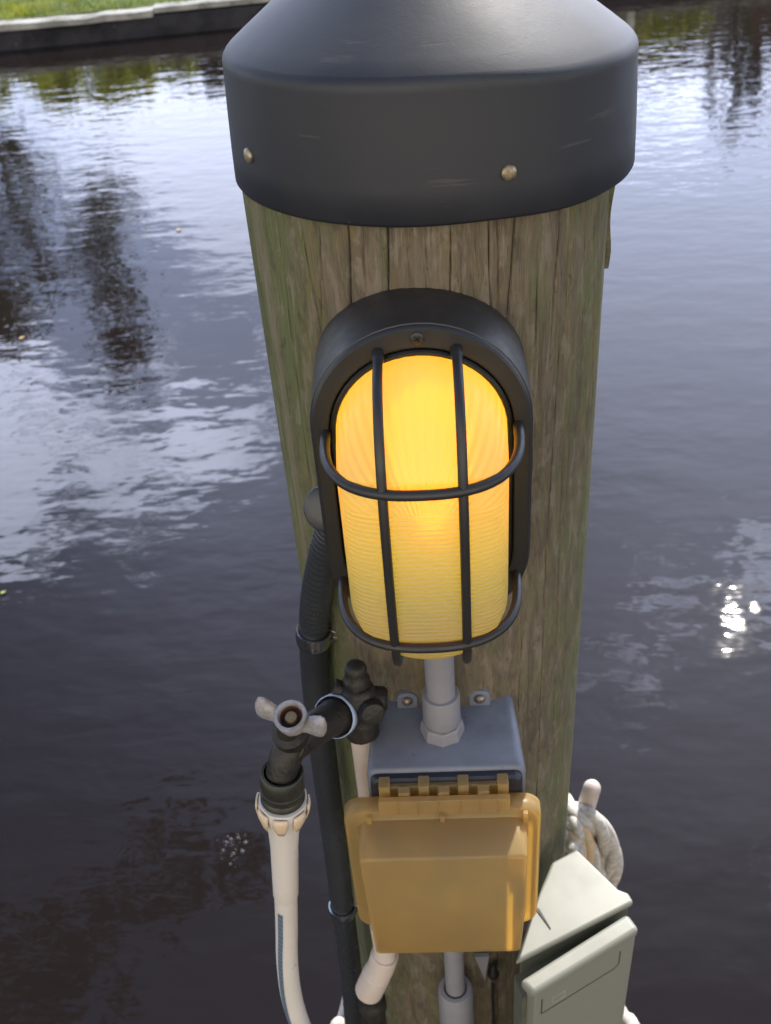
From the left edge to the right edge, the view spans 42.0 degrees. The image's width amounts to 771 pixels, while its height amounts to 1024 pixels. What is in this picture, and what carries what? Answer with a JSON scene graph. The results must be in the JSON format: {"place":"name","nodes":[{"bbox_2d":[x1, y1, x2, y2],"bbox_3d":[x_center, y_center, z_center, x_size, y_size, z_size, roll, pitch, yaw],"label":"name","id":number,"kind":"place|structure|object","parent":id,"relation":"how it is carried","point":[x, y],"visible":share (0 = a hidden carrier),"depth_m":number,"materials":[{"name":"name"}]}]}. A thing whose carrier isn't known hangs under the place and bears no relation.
{"place":"outdoors","nodes":[
{"label":"outdoors","id":0,"kind":"place"},
{"bbox_2d":[0,0,191,19],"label":"lawn","id":1,"kind":"structure","parent":0,"point":[67,7],"depth_m":14.97,"materials":[{"name":"plant"}]},
{"bbox_2d":[0,0,770,1023],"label":"water","id":2,"kind":"structure","parent":0,"point":[150,580],"depth_m":4.79,"materials":[{"name":"black liquid"}]},
{"bbox_2d":[0,0,270,50],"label":"seawall","id":3,"kind":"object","parent":2,"relation":"in","point":[169,18],"visible":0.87,"depth_m":14.59,"materials":[{"name":"concrete"}]},
{"bbox_2d":[242,186,614,1023],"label":"wood piling","id":4,"kind":"object","parent":2,"relation":"in","point":[536,280],"visible":0.38,"depth_m":0.71,"materials":[{"name":"brown wood"}]},
{"bbox_2d":[295,624,337,653],"bbox_3d":[-0.055,0.105,0.834,0.040,0.020,0.021,-2,37,3],"label":"pipe strap","id":5,"kind":"object","parent":4,"relation":"attached to","point":[310,647],"visible":1,"depth_m":0.83,"materials":[{"name":"silver metal"}]},
{"bbox_2d":[299,486,363,1023],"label":"black conduit","id":6,"kind":"object","parent":4,"relation":"attached to","point":[317,586],"visible":0.83,"depth_m":0.93,"materials":[{"name":"black plastic"}]},
{"bbox_2d":[328,901,357,923],"bbox_3d":[-0.041,0.425,1.067,0.040,0.012,0.021,-2,37,3],"label":"pipe strap","id":7,"kind":"object","parent":4,"relation":"attached to","point":[344,919],"visible":0.72,"depth_m":1.06,"materials":[{"name":"silver metal"}]},
{"bbox_2d":[331,659,398,1023],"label":"water pipe","id":8,"kind":"object","parent":4,"relation":"attached to","point":[361,694],"visible":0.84,"depth_m":0.81,"materials":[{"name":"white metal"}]},
{"bbox_2d":[255,693,357,784],"bbox_3d":[-0.056,0.152,0.738,0.054,0.095,0.099,4,38,12],"label":"spigot","id":9,"kind":"object","parent":8,"relation":"attached to","point":[299,732],"visible":1,"depth_m":0.71,"materials":[{"name":"brown metal"}]},
{"bbox_2d":[255,760,310,1023],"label":"garden hose","id":10,"kind":"object","parent":9,"relation":"hanging from","point":[282,811],"visible":0.91,"depth_m":0.78,"materials":[{"name":"white plastic"}]},
{"bbox_2d":[310,287,532,665],"bbox_3d":[0.025,-0.015,0.643,0.139,0.240,0.157,-2,37,3],"label":"bulkhead lamp","id":11,"kind":"object","parent":4,"relation":"attached to","point":[421,416],"visible":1,"depth_m":0.58,"materials":[{"name":"yellow glass"}]},
{"bbox_2d":[222,0,638,227],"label":"piling cap","id":12,"kind":"object","parent":4,"relation":"attached to","point":[397,113],"visible":1,"depth_m":0.56,"materials":[{"name":"black plastic"}]},
{"bbox_2d":[344,688,540,953],"bbox_3d":[0.048,0.257,0.833,0.154,0.194,0.138,-2,37,3],"label":"outlet box","id":13,"kind":"object","parent":4,"relation":"attached to","point":[444,847],"visible":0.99,"depth_m":0.78,"materials":[{"name":"grey paint"}]},
{"bbox_2d":[420,656,464,747],"bbox_3d":[0.041,0.119,0.764,0.033,0.142,0.033,12,40,21],"label":"grey conduit","id":14,"kind":"object","parent":13,"relation":"attached to","point":[442,724],"visible":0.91,"depth_m":0.77,"materials":[{"name":"plastic"}]},
{"bbox_2d":[438,952,488,1023],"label":"grey conduit","id":15,"kind":"object","parent":4,"relation":"attached to","point":[455,994],"visible":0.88,"depth_m":1.04,"materials":[{"name":"plastic"}]},
{"bbox_2d":[330,964,638,1023],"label":"dock line","id":16,"kind":"object","parent":4,"relation":"attached to","point":[629,1018],"visible":0.18,"depth_m":1.34,"materials":[{"name":"white fabric"}]},
{"bbox_2d":[487,964,499,1023],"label":"rusty bolt","id":17,"kind":"object","parent":4,"relation":"attached to","point":[493,973],"visible":1,"depth_m":1.06,"materials":[{"name":"brown metal"}]},
{"bbox_2d":[513,851,636,1023],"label":"service box","id":18,"kind":"object","parent":4,"relation":"attached to","point":[574,958],"visible":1,"depth_m":0.94,"materials":[{"name":"beige plastic"}]},
{"bbox_2d":[522,916,636,1023],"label":"door","id":19,"kind":"structure","parent":18,"relation":"in","point":[588,984],"depth_m":0.93,"materials":[{"name":"beige plastic"}]},
{"bbox_2d":[565,779,600,851],"bbox_3d":[0.237,0.373,1.214,0.040,0.156,0.022,19,43,28],"label":"rope peg","id":20,"kind":"object","parent":4,"relation":"attached to","point":[590,792],"visible":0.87,"depth_m":1.17,"materials":[{"name":"white plastic"}]},
{"bbox_2d":[565,793,622,887],"bbox_3d":[0.251,0.451,1.247,0.088,0.270,0.087,-2,37,3],"label":"mooring rope","id":21,"kind":"object","parent":20,"relation":"hanging from","point":[591,837],"visible":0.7,"depth_m":1.17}
]}

